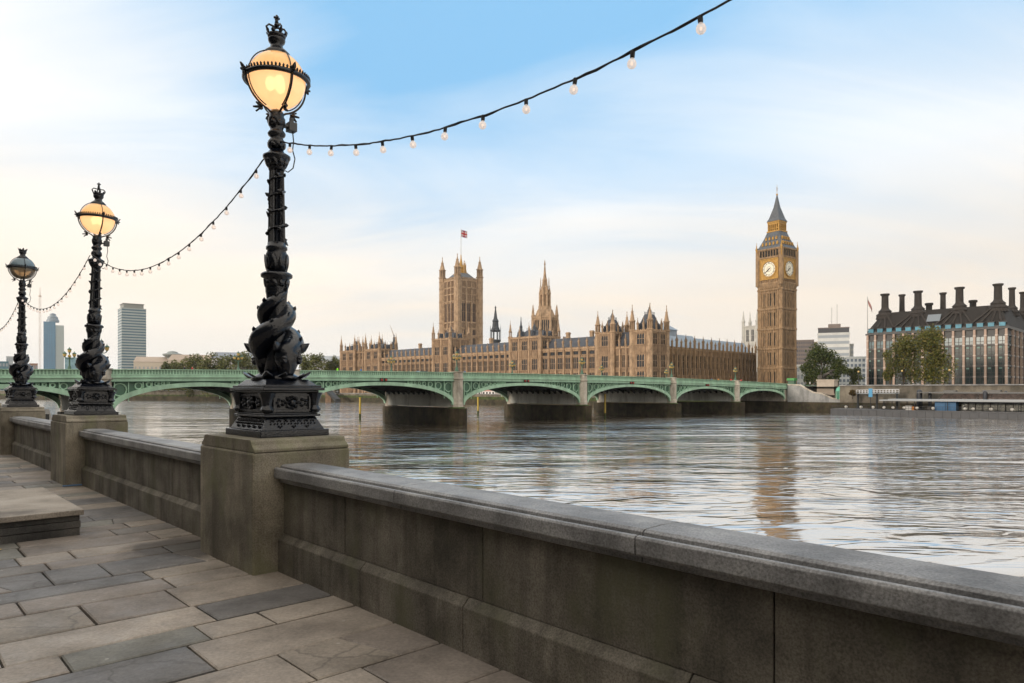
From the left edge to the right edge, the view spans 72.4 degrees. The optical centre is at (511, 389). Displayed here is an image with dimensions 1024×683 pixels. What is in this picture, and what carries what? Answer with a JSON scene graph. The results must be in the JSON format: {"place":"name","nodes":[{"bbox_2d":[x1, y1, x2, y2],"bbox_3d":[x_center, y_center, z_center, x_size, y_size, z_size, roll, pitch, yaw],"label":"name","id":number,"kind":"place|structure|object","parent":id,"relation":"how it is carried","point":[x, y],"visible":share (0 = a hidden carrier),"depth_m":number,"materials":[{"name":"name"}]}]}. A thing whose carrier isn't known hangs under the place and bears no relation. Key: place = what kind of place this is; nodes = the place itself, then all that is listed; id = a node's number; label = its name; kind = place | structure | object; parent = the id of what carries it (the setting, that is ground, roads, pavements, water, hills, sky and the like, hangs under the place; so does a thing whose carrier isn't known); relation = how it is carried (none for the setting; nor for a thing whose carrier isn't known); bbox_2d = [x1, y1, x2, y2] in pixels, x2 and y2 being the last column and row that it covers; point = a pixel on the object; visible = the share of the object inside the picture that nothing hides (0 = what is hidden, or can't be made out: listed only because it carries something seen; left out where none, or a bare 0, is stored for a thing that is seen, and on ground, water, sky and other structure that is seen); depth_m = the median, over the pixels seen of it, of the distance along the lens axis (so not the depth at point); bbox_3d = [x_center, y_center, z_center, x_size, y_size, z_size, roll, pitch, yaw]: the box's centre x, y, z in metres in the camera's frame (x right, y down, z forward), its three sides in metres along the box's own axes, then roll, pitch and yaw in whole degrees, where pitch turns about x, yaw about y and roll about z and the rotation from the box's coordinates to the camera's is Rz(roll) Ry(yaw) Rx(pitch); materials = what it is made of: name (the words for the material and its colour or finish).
{"place":"outdoors","nodes":[
{"label":"outdoors","id":0,"kind":"place"},
{"bbox_2d":[45,409,51,419],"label":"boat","id":1,"kind":"object","parent":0,"point":[48,416],"visible":0.14,"depth_m":97.74,"materials":[{"name":"white"}]},
{"bbox_2d":[0,454,531,682],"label":"pavement","id":2,"kind":"structure","parent":0,"point":[154,599],"depth_m":5.00,"materials":[{"name":"stone"}]},
{"bbox_2d":[0,407,44,454],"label":"stone plinth","id":3,"kind":"structure","parent":2,"relation":"on","point":[6,431],"depth_m":17.91,"materials":[{"name":"stone"}]},
{"bbox_2d":[2,248,38,406],"bbox_3d":[-13.044,-1.662,18.625,0.766,4.225,0.860,1,-1,-43],"label":"street lamp","id":4,"kind":"object","parent":3,"relation":"on","point":[20,391],"visible":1,"depth_m":18.52,"materials":[{"name":"black"}]},
{"bbox_2d":[0,303,18,331],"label":"light string","id":5,"kind":"object","parent":4,"relation":"hanging from","point":[10,319],"visible":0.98,"depth_m":19.91,"materials":[{"name":"black rubber"}]},
{"bbox_2d":[21,255,89,312],"bbox_3d":[-10.389,-2.129,15.722,0.065,0.721,7.703,0,0,-43],"label":"light string","id":6,"kind":"object","parent":4,"relation":"hanging from","point":[65,295],"visible":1,"depth_m":15.02,"materials":[{"name":"black rubber"}]},
{"bbox_2d":[9,416,51,471],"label":"parapet wall","id":7,"kind":"structure","parent":2,"relation":"on","point":[31,443],"depth_m":15.79,"materials":[{"name":"stone"}]},
{"bbox_2d":[0,487,83,544],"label":"stone platform","id":8,"kind":"structure","parent":2,"relation":"on","point":[32,514],"depth_m":7.85,"materials":[{"name":"stone"}]},
{"bbox_2d":[51,414,127,486],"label":"stone plinth","id":9,"kind":"structure","parent":2,"relation":"on","point":[67,453],"depth_m":12.19,"materials":[{"name":"stone"}]},
{"bbox_2d":[64,182,120,414],"bbox_3d":[-7.670,-1.688,12.876,0.766,4.278,0.860,2,-2,-43],"label":"street lamp","id":10,"kind":"object","parent":9,"relation":"on","point":[91,392],"visible":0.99,"depth_m":12.74,"materials":[{"name":"metal"}]},
{"bbox_2d":[79,429,200,536],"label":"parapet wall","id":11,"kind":"structure","parent":2,"relation":"on","point":[158,478],"depth_m":9.38,"materials":[{"name":"stone"}]},
{"bbox_2d":[201,433,348,575],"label":"stone plinth","id":12,"kind":"structure","parent":2,"relation":"on","point":[242,508],"depth_m":6.49,"materials":[{"name":"stone"}]},
{"bbox_2d":[226,15,328,437],"bbox_3d":[-2.372,-1.663,7.056,0.766,4.227,0.860,0,0,-43],"label":"street lamp","id":13,"kind":"object","parent":12,"relation":"on","point":[276,397],"visible":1,"depth_m":6.92,"materials":[{"name":"metal"}]},
{"bbox_2d":[92,159,263,275],"bbox_3d":[-5.043,-2.090,9.945,0.064,0.803,7.700,0,0,-43],"label":"light string","id":14,"kind":"object","parent":13,"relation":"hanging from","point":[241,195],"visible":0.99,"depth_m":8.94,"materials":[{"name":"black rubber"}]},
{"bbox_2d":[280,0,731,155],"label":"light string","id":15,"kind":"object","parent":13,"relation":"hanging from","point":[700,30],"visible":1,"depth_m":4.37,"materials":[{"name":"black rubber"}]},
{"bbox_2d":[274,463,1023,682],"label":"parapet wall","id":16,"kind":"structure","parent":2,"relation":"on","point":[533,590],"depth_m":3.50,"materials":[{"name":"stone"}]},
{"bbox_2d":[0,392,1023,576],"bbox_3d":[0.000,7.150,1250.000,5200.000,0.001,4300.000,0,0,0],"label":"river","id":17,"kind":"structure","parent":0,"point":[944,491],"depth_m":66.29,"materials":[{"name":"liquid"}]},
{"bbox_2d":[0,390,335,400],"bbox_3d":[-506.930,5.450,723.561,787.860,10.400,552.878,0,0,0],"label":"river wall","id":18,"kind":"structure","parent":17,"relation":"in","point":[171,395],"depth_m":472.22,"materials":[{"name":"stone"}]},
{"bbox_2d":[325,391,339,401],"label":"gangway","id":19,"kind":"object","parent":17,"relation":"on","point":[330,396],"visible":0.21,"depth_m":425.33,"materials":[{"name":"grey metal"}]},
{"bbox_2d":[0,368,814,426],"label":"arch bridge","id":20,"kind":"structure","parent":17,"relation":"in","point":[453,391],"depth_m":153.28,"materials":[{"name":"green"}]},
{"bbox_2d":[62,347,75,368],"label":"bridge lamp","id":21,"kind":"object","parent":20,"relation":"on","point":[69,349],"visible":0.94,"depth_m":118.07,"materials":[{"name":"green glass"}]},
{"bbox_2d":[233,351,242,369],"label":"bridge lamp","id":22,"kind":"object","parent":20,"relation":"on","point":[238,358],"visible":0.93,"depth_m":136.59,"materials":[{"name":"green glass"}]},
{"bbox_2d":[452,351,460,370],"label":"bridge lamp","id":23,"kind":"object","parent":20,"relation":"on","point":[456,358],"visible":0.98,"depth_m":140.55,"materials":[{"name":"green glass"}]},
{"bbox_2d":[322,393,712,406],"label":"river wall","id":24,"kind":"structure","parent":17,"relation":"in","point":[491,399],"depth_m":344.15,"materials":[{"name":"stone"}]},
{"bbox_2d":[787,384,839,412],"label":"stair wall","id":25,"kind":"structure","parent":17,"relation":"in","point":[802,398],"depth_m":222.99,"materials":[{"name":"stone"}]},
{"bbox_2d":[856,389,898,408],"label":"gangway","id":26,"kind":"object","parent":17,"relation":"on","point":[880,391],"visible":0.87,"depth_m":203.14,"materials":[{"name":"grey"}]},
{"bbox_2d":[917,389,921,409],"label":"mooring pile","id":27,"kind":"object","parent":17,"relation":"in","point":[919,396],"visible":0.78,"depth_m":195.38,"materials":[{"name":"grey"}]},
{"bbox_2d":[830,399,1023,418],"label":"floating pier","id":28,"kind":"structure","parent":17,"relation":"on","point":[946,408],"depth_m":181.88,"materials":[{"name":"grey metal"}]},
{"bbox_2d":[839,384,1023,409],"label":"river wall","id":29,"kind":"structure","parent":17,"relation":"in","point":[907,391],"depth_m":202.28,"materials":[{"name":"stone"}]},
{"bbox_2d":[917,390,1023,410],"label":"canopy","id":30,"kind":"object","parent":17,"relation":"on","point":[991,394],"visible":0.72,"depth_m":183.23,"materials":[{"name":"white"}]},
{"bbox_2d":[0,0,1023,368],"label":"sky","id":31,"kind":"structure","parent":0,"point":[889,134],"materials":[{"name":"blue"}]},
{"bbox_2d":[797,365,804,384],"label":"office building","id":32,"kind":"structure","parent":0,"point":[800,378],"depth_m":390.42,"materials":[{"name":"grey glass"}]},
{"bbox_2d":[797,340,813,384],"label":"office building","id":33,"kind":"structure","parent":0,"point":[803,346],"depth_m":470.36,"materials":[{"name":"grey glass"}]},
{"bbox_2d":[817,324,849,375],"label":"office building","id":34,"kind":"structure","parent":0,"point":[835,337],"depth_m":429.47,"materials":[{"name":"grey glass"}]},
{"bbox_2d":[839,356,865,384],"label":"office building","id":35,"kind":"structure","parent":0,"point":[857,361],"depth_m":398.70,"materials":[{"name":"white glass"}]},
{"bbox_2d":[865,283,1023,384],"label":"office building","id":36,"kind":"structure","parent":0,"point":[984,344],"depth_m":278.33,"materials":[{"name":"brown metal"}]},
{"bbox_2d":[867,297,871,330],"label":"flagpole","id":37,"kind":"object","parent":36,"relation":"on","point":[869,304],"visible":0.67,"depth_m":303.90,"materials":[{"name":"grey"}]},
{"bbox_2d":[877,367,882,376],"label":"window","id":38,"kind":"structure","parent":36,"relation":"in","point":[879,369],"depth_m":296.37,"materials":[{"name":"grey glass"}]},
{"bbox_2d":[877,358,882,366],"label":"window","id":39,"kind":"structure","parent":36,"relation":"in","point":[879,360],"depth_m":296.37,"materials":[{"name":"grey glass"}]},
{"bbox_2d":[877,348,882,357],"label":"window","id":40,"kind":"structure","parent":36,"relation":"in","point":[879,350],"depth_m":296.37,"materials":[{"name":"grey glass"}]},
{"bbox_2d":[877,339,882,347],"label":"window","id":41,"kind":"structure","parent":36,"relation":"in","point":[879,342],"depth_m":296.37,"materials":[{"name":"grey glass"}]},
{"bbox_2d":[944,345,951,355],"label":"window","id":42,"kind":"structure","parent":36,"relation":"in","point":[949,348],"depth_m":278.55,"materials":[{"name":"grey glass"}]},
{"bbox_2d":[944,336,951,345],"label":"window","id":43,"kind":"structure","parent":36,"relation":"in","point":[948,339],"depth_m":278.62,"materials":[{"name":"grey glass"}]},
{"bbox_2d":[954,366,961,375],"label":"window","id":44,"kind":"structure","parent":36,"relation":"in","point":[958,372],"depth_m":276.21,"materials":[{"name":"grey glass"}]},
{"bbox_2d":[954,355,961,365],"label":"window","id":45,"kind":"structure","parent":36,"relation":"in","point":[958,358],"depth_m":276.18,"materials":[{"name":"grey glass"}]},
{"bbox_2d":[954,345,961,355],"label":"window","id":46,"kind":"structure","parent":36,"relation":"in","point":[958,348],"depth_m":276.25,"materials":[{"name":"grey glass"}]},
{"bbox_2d":[955,376,961,383],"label":"window","id":47,"kind":"structure","parent":36,"relation":"in","point":[958,379],"depth_m":276.25,"materials":[{"name":"grey glass"}]},
{"bbox_2d":[955,336,961,344],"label":"window","id":48,"kind":"structure","parent":36,"relation":"in","point":[958,339],"depth_m":276.25,"materials":[{"name":"grey glass"}]},
{"bbox_2d":[965,376,972,383],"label":"window","id":49,"kind":"structure","parent":36,"relation":"in","point":[968,379],"depth_m":273.66,"materials":[{"name":"grey glass"}]},
{"bbox_2d":[965,365,972,375],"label":"window","id":50,"kind":"structure","parent":36,"relation":"in","point":[968,368],"depth_m":273.63,"materials":[{"name":"grey glass"}]},
{"bbox_2d":[965,355,972,364],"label":"window","id":51,"kind":"structure","parent":36,"relation":"in","point":[968,358],"depth_m":273.66,"materials":[{"name":"grey glass"}]},
{"bbox_2d":[965,345,972,354],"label":"window","id":52,"kind":"structure","parent":36,"relation":"in","point":[968,348],"depth_m":273.66,"materials":[{"name":"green glass"}]},
{"bbox_2d":[965,335,972,344],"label":"window","id":53,"kind":"structure","parent":36,"relation":"in","point":[968,338],"depth_m":273.66,"materials":[{"name":"grey glass"}]},
{"bbox_2d":[976,376,983,383],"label":"window","id":54,"kind":"structure","parent":36,"relation":"in","point":[979,379],"depth_m":271.24,"materials":[{"name":"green glass"}]},
{"bbox_2d":[976,365,983,375],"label":"window","id":55,"kind":"structure","parent":36,"relation":"in","point":[979,368],"depth_m":271.24,"materials":[{"name":"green glass"}]},
{"bbox_2d":[976,355,983,364],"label":"window","id":56,"kind":"structure","parent":36,"relation":"in","point":[979,358],"depth_m":271.24,"materials":[{"name":"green glass"}]},
{"bbox_2d":[976,344,983,354],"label":"window","id":57,"kind":"structure","parent":36,"relation":"in","point":[979,347],"depth_m":271.24,"materials":[{"name":"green glass"}]},
{"bbox_2d":[976,335,983,343],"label":"window","id":58,"kind":"structure","parent":36,"relation":"in","point":[979,338],"depth_m":271.24,"materials":[{"name":"grey glass"}]},
{"bbox_2d":[987,376,994,383],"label":"window","id":59,"kind":"structure","parent":36,"relation":"in","point":[990,379],"depth_m":268.67,"materials":[{"name":"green glass"}]},
{"bbox_2d":[987,365,994,375],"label":"window","id":60,"kind":"structure","parent":36,"relation":"in","point":[990,368],"depth_m":268.67,"materials":[{"name":"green glass"}]},
{"bbox_2d":[987,354,994,364],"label":"window","id":61,"kind":"structure","parent":36,"relation":"in","point":[990,358],"depth_m":268.67,"materials":[{"name":"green glass"}]},
{"bbox_2d":[987,344,994,354],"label":"window","id":62,"kind":"structure","parent":36,"relation":"in","point":[990,347],"depth_m":268.67,"materials":[{"name":"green glass"}]},
{"bbox_2d":[987,334,994,343],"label":"window","id":63,"kind":"structure","parent":36,"relation":"in","point":[990,337],"depth_m":268.67,"materials":[{"name":"grey glass"}]},
{"bbox_2d":[998,376,1004,383],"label":"window","id":64,"kind":"structure","parent":36,"relation":"in","point":[1001,379],"depth_m":266.31,"materials":[{"name":"grey glass"}]},
{"bbox_2d":[998,365,1004,374],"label":"window","id":65,"kind":"structure","parent":36,"relation":"in","point":[1001,368],"depth_m":266.38,"materials":[{"name":"grey glass"}]},
{"bbox_2d":[998,354,1004,364],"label":"window","id":66,"kind":"structure","parent":36,"relation":"in","point":[1001,357],"depth_m":266.44,"materials":[{"name":"grey glass"}]},
{"bbox_2d":[998,343,1004,353],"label":"window","id":67,"kind":"structure","parent":36,"relation":"in","point":[1001,347],"depth_m":266.44,"materials":[{"name":"grey glass"}]},
{"bbox_2d":[998,334,1004,343],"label":"window","id":68,"kind":"structure","parent":36,"relation":"in","point":[1001,337],"depth_m":266.44,"materials":[{"name":"grey glass"}]},
{"label":"far bank","id":69,"kind":"structure","parent":0,"visible":0},
{"bbox_2d":[439,230,483,344],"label":"flag tower","id":70,"kind":"structure","parent":69,"relation":"on","point":[460,298],"depth_m":514.74,"materials":[{"name":"stone"}]},
{"bbox_2d":[663,323,692,337],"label":"hall roof","id":71,"kind":"structure","parent":69,"relation":"on","point":[673,331],"depth_m":355.12,"materials":[{"name":"metal"}]},
{"bbox_2d":[670,335,756,381],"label":"palace wing","id":72,"kind":"structure","parent":69,"relation":"on","point":[694,358],"depth_m":323.02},
{"bbox_2d":[742,311,757,371],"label":"abbey tower","id":73,"kind":"structure","parent":69,"relation":"on","point":[750,334],"depth_m":466.23,"materials":[{"name":"stone"}]},
{"bbox_2d":[755,188,798,383],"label":"clock tower","id":74,"kind":"structure","parent":69,"relation":"on","point":[777,267],"depth_m":327.08,"materials":[{"name":"brown stone"}]},
{"bbox_2d":[787,378,796,383],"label":"market kiosk","id":75,"kind":"object","parent":69,"relation":"on","point":[791,380],"visible":0.68,"depth_m":239.20,"materials":[{"name":"green paint"}]},
{"bbox_2d":[799,363,817,384],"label":"broad tree","id":76,"kind":"object","parent":69,"relation":"on","point":[803,367],"visible":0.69,"depth_m":287.17,"materials":[{"name":"green plant"}]},
{"bbox_2d":[802,342,842,385],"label":"broad tree","id":77,"kind":"object","parent":69,"relation":"on","point":[823,356],"visible":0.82,"depth_m":284.44,"materials":[{"name":"green plant"}]},
{"bbox_2d":[816,379,838,394],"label":"statue plinth","id":78,"kind":"structure","parent":69,"relation":"on","point":[826,386],"depth_m":223.06,"materials":[{"name":"stone"}]},
{"bbox_2d":[817,369,834,379],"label":"chariot statue","id":79,"kind":"object","parent":78,"relation":"on","point":[823,376],"visible":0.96,"depth_m":224.62,"materials":[{"name":"brown metal"}]},
{"bbox_2d":[830,356,849,385],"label":"broad tree","id":80,"kind":"object","parent":69,"relation":"on","point":[842,369],"visible":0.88,"depth_m":280.24,"materials":[{"name":"green plant"}]},
{"bbox_2d":[846,366,865,384],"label":"broad tree","id":81,"kind":"object","parent":69,"relation":"on","point":[853,373],"visible":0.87,"depth_m":288.78,"materials":[{"name":"green plant"}]},
{"bbox_2d":[881,350,897,384],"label":"plane tree","id":82,"kind":"object","parent":69,"relation":"on","point":[887,375],"visible":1,"depth_m":235.93,"materials":[{"name":"green plant"}]},
{"bbox_2d":[887,331,924,384],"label":"plane tree","id":83,"kind":"object","parent":69,"relation":"on","point":[903,348],"visible":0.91,"depth_m":238.56,"materials":[{"name":"green plant"}]},
{"bbox_2d":[909,323,959,384],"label":"plane tree","id":84,"kind":"object","parent":69,"relation":"on","point":[934,340],"visible":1,"depth_m":230.31,"materials":[{"name":"green plant"}]},
{"label":"embankment ground","id":85,"kind":"structure","parent":0,"visible":0},
{"bbox_2d":[0,361,8,389],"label":"office building","id":86,"kind":"structure","parent":85,"relation":"on","point":[4,364],"depth_m":802.12,"materials":[{"name":"blue"}]},
{"bbox_2d":[43,313,63,368],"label":"glass tower","id":87,"kind":"structure","parent":85,"relation":"on","point":[53,344],"depth_m":1504.29,"materials":[{"name":"blue"}]},
{"bbox_2d":[65,357,76,368],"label":"office building","id":88,"kind":"structure","parent":85,"relation":"on","point":[72,363],"depth_m":899.42,"materials":[{"name":"teal glass"}]},
{"bbox_2d":[118,303,145,368],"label":"slab tower","id":89,"kind":"structure","parent":85,"relation":"on","point":[131,332],"depth_m":1059.51,"materials":[{"name":"concrete"}]},
{"bbox_2d":[133,357,167,368],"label":"long building","id":90,"kind":"structure","parent":85,"relation":"on","point":[148,362],"depth_m":699.39,"materials":[{"name":"beige"}]},
{"bbox_2d":[162,351,182,358],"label":"rooftop dome","id":91,"kind":"structure","parent":90,"relation":"on","point":[167,355],"depth_m":709.55,"materials":[{"name":"grey"}]},
{"bbox_2d":[160,361,171,389],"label":"tree","id":92,"kind":"object","parent":85,"relation":"on","point":[164,365],"visible":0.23,"depth_m":537.82,"materials":[{"name":"green plant"}]},
{"bbox_2d":[170,359,185,368],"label":"tree","id":93,"kind":"object","parent":85,"relation":"on","point":[174,365],"visible":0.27,"depth_m":518.84,"materials":[{"name":"green plant"}]},
{"bbox_2d":[167,354,211,365],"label":"long building","id":94,"kind":"structure","parent":85,"relation":"on","point":[178,357],"depth_m":686.14,"materials":[{"name":"beige"}]},
{"bbox_2d":[181,353,202,396],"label":"tree","id":95,"kind":"object","parent":85,"relation":"on","point":[191,358],"visible":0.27,"depth_m":467.63,"materials":[{"name":"green plant"}]},
{"bbox_2d":[195,351,219,396],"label":"tree","id":96,"kind":"object","parent":85,"relation":"on","point":[206,365],"visible":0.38,"depth_m":460.25,"materials":[{"name":"green plant"}]},
{"bbox_2d":[215,354,236,369],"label":"tree","id":97,"kind":"object","parent":85,"relation":"on","point":[223,361],"visible":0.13,"depth_m":456.00,"materials":[{"name":"green plant"}]},
{"bbox_2d":[211,352,253,369],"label":"long building","id":98,"kind":"structure","parent":85,"relation":"on","point":[226,353],"depth_m":640.82,"materials":[{"name":"grey"}]},
{"bbox_2d":[231,351,252,369],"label":"tree","id":99,"kind":"object","parent":85,"relation":"on","point":[244,363],"visible":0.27,"depth_m":458.98,"materials":[{"name":"green plant"}]},
{"bbox_2d":[299,353,312,369],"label":"tree","id":100,"kind":"object","parent":85,"relation":"on","point":[304,365],"visible":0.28,"depth_m":468.42,"materials":[{"name":"green plant"}]},
{"bbox_2d":[307,352,325,369],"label":"tree","id":101,"kind":"object","parent":85,"relation":"on","point":[315,359],"visible":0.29,"depth_m":452.46,"materials":[{"name":"green plant"}]},
{"bbox_2d":[309,356,339,390],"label":"long building","id":102,"kind":"structure","parent":85,"relation":"on","point":[330,357],"depth_m":645.35,"materials":[{"name":"grey"}]},
{"bbox_2d":[320,355,338,390],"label":"tree","id":103,"kind":"object","parent":85,"relation":"on","point":[329,365],"visible":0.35,"depth_m":462.94,"materials":[{"name":"green plant"}]},
{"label":"terrace","id":104,"kind":"structure","parent":0,"visible":0},
{"bbox_2d":[339,332,397,392],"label":"palace pavilion","id":105,"kind":"structure","parent":104,"relation":"on","point":[356,356],"depth_m":433.86,"materials":[{"name":"stone"}]},
{"bbox_2d":[380,318,594,392],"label":"palace building","id":106,"kind":"structure","parent":104,"relation":"on","point":[539,350],"depth_m":344.09,"materials":[{"name":"stone"}]},
{"bbox_2d":[490,306,500,342],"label":"ventilation spire","id":107,"kind":"structure","parent":106,"relation":"on","point":[495,325],"depth_m":428.51,"materials":[{"name":"stone"}]},
{"bbox_2d":[531,261,558,336],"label":"spire tower","id":108,"kind":"structure","parent":106,"relation":"on","point":[549,319],"depth_m":405.29,"materials":[{"name":"stone"}]},
{"bbox_2d":[595,304,669,377],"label":"palace pavilion","id":109,"kind":"structure","parent":104,"relation":"on","point":[628,349],"depth_m":292.44,"materials":[{"name":"stone"}]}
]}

